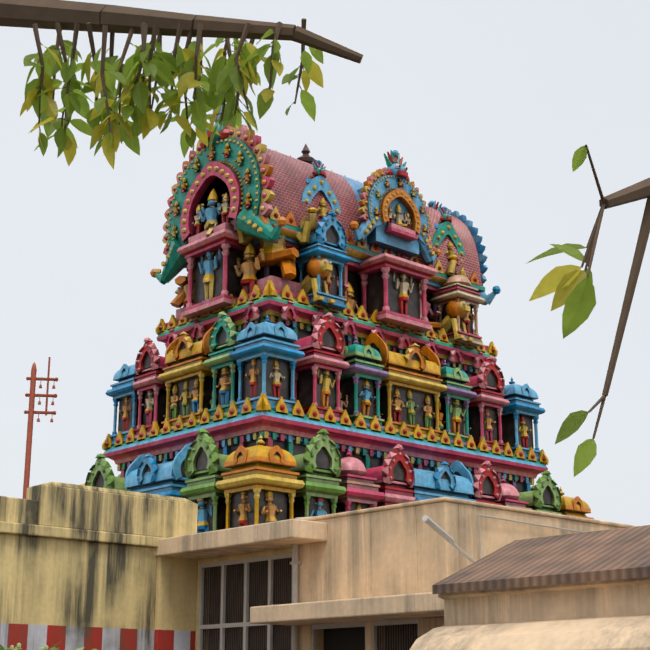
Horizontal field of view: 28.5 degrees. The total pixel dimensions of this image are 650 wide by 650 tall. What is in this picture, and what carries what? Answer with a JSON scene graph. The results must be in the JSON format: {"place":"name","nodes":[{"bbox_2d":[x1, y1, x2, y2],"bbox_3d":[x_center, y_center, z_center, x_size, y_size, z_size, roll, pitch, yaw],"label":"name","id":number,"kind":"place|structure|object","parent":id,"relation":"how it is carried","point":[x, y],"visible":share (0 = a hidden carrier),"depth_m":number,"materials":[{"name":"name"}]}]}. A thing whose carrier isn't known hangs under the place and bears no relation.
{"place":"outdoors","nodes":[
{"label":"outdoors","id":0,"kind":"place"},
{"bbox_2d":[0,0,649,476],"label":"tree","id":1,"kind":"object","parent":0,"point":[572,287],"depth_m":5.35,"materials":[{"name":"green plant"}]},
{"bbox_2d":[0,0,649,525],"label":"sky","id":2,"kind":"structure","parent":0,"point":[488,105],"materials":[{"name":"white"}]},
{"bbox_3d":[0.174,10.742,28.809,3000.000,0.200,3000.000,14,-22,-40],"label":"ground","id":3,"kind":"structure","parent":0,"visible":0},
{"bbox_2d":[22,357,57,498],"bbox_3d":[-5.340,4.530,22.543,0.684,8.200,0.571,14,-22,-40],"label":"flagstaff","id":4,"kind":"object","parent":3,"relation":"on","point":[31,395],"visible":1,"depth_m":23.38,"materials":[{"name":"red metal"}]},
{"bbox_2d":[0,642,96,649],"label":"shrub leaves","id":5,"kind":"object","parent":3,"relation":"on","point":[19,646],"visible":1,"depth_m":11.31,"materials":[{"name":"plant"}]},
{"bbox_2d":[0,482,197,649],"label":"compound wall","id":6,"kind":"structure","parent":3,"relation":"on","point":[78,566],"depth_m":18.27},
{"bbox_2d":[154,556,196,649],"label":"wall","id":7,"kind":"structure","parent":6,"relation":"attached to","point":[175,604],"depth_m":19.14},
{"bbox_2d":[80,105,593,532],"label":"temple tower","id":8,"kind":"structure","parent":3,"relation":"on","point":[311,367],"depth_m":29.10,"materials":[{"name":"paint"}]},
{"bbox_2d":[195,148,482,285],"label":"vault roof","id":9,"kind":"structure","parent":8,"relation":"on","point":[289,175],"depth_m":30.63,"materials":[{"name":"tile"}]},
{"bbox_2d":[311,621,366,649],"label":"doorway frame","id":10,"kind":"object","parent":3,"relation":"on","point":[339,625],"visible":0.71,"depth_m":16.98,"materials":[{"name":"grey metal"}]},
{"bbox_2d":[298,497,635,649],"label":"building wall","id":11,"kind":"structure","parent":3,"relation":"on","point":[398,549],"depth_m":16.55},
{"bbox_2d":[155,519,326,559],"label":"canopy slab","id":12,"kind":"structure","parent":11,"relation":"attached to","point":[281,534],"depth_m":17.87,"materials":[{"name":"beige concrete"}]},
{"bbox_2d":[195,548,291,649],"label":"window frame","id":13,"kind":"structure","parent":11,"relation":"attached to","point":[246,555],"depth_m":19.28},
{"bbox_2d":[203,558,291,649],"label":"window bars","id":14,"kind":"object","parent":13,"relation":"attached to","point":[281,638],"depth_m":18.71,"materials":[{"name":"black metal"}]},
{"bbox_2d":[209,558,290,649],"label":"dark window","id":15,"kind":"structure","parent":13,"relation":"attached to","point":[249,602],"depth_m":18.80,"materials":[{"name":"black glass"}]},
{"bbox_2d":[324,627,364,649],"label":"dark doorway","id":16,"kind":"structure","parent":11,"relation":"attached to","point":[351,638],"depth_m":17.08,"materials":[{"name":"black"}]},
{"bbox_2d":[250,592,443,625],"bbox_3d":[2.697,4.088,18.013,6.798,0.340,3.550,14,-22,-40],"label":"door canopy","id":17,"kind":"object","parent":11,"relation":"attached to","point":[415,605],"visible":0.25,"depth_m":15.75,"materials":[{"name":"beige concrete"}]},
{"bbox_2d":[372,618,418,649],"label":"door grille frame","id":18,"kind":"object","parent":11,"relation":"attached to","point":[375,624],"visible":0.71,"depth_m":16.27,"materials":[{"name":"grey metal"}]},
{"bbox_2d":[377,624,417,649],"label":"door grille bars","id":19,"kind":"object","parent":18,"relation":"in","point":[395,637],"depth_m":16.20,"materials":[{"name":"black metal"}]},
{"bbox_2d":[290,514,583,649],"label":"pipes","id":20,"kind":"object","parent":11,"relation":"attached to","point":[294,562],"visible":0.52,"depth_m":17.41,"materials":[{"name":"grey metal"}]},
{"bbox_2d":[422,515,475,562],"bbox_3d":[1.548,2.657,15.375,0.091,0.524,1.770,-8,-18,26],"label":"tube light","id":21,"kind":"object","parent":11,"relation":"attached to","point":[433,525],"visible":0.67,"depth_m":15.09,"materials":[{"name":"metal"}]},
{"bbox_2d":[410,577,649,649],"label":"building","id":22,"kind":"structure","parent":3,"relation":"on","point":[606,615],"depth_m":10.52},
{"bbox_2d":[432,525,649,593],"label":"corrugated roof","id":23,"kind":"structure","parent":22,"relation":"attached to","point":[612,554],"depth_m":11.10,"materials":[{"name":"brown metal"}]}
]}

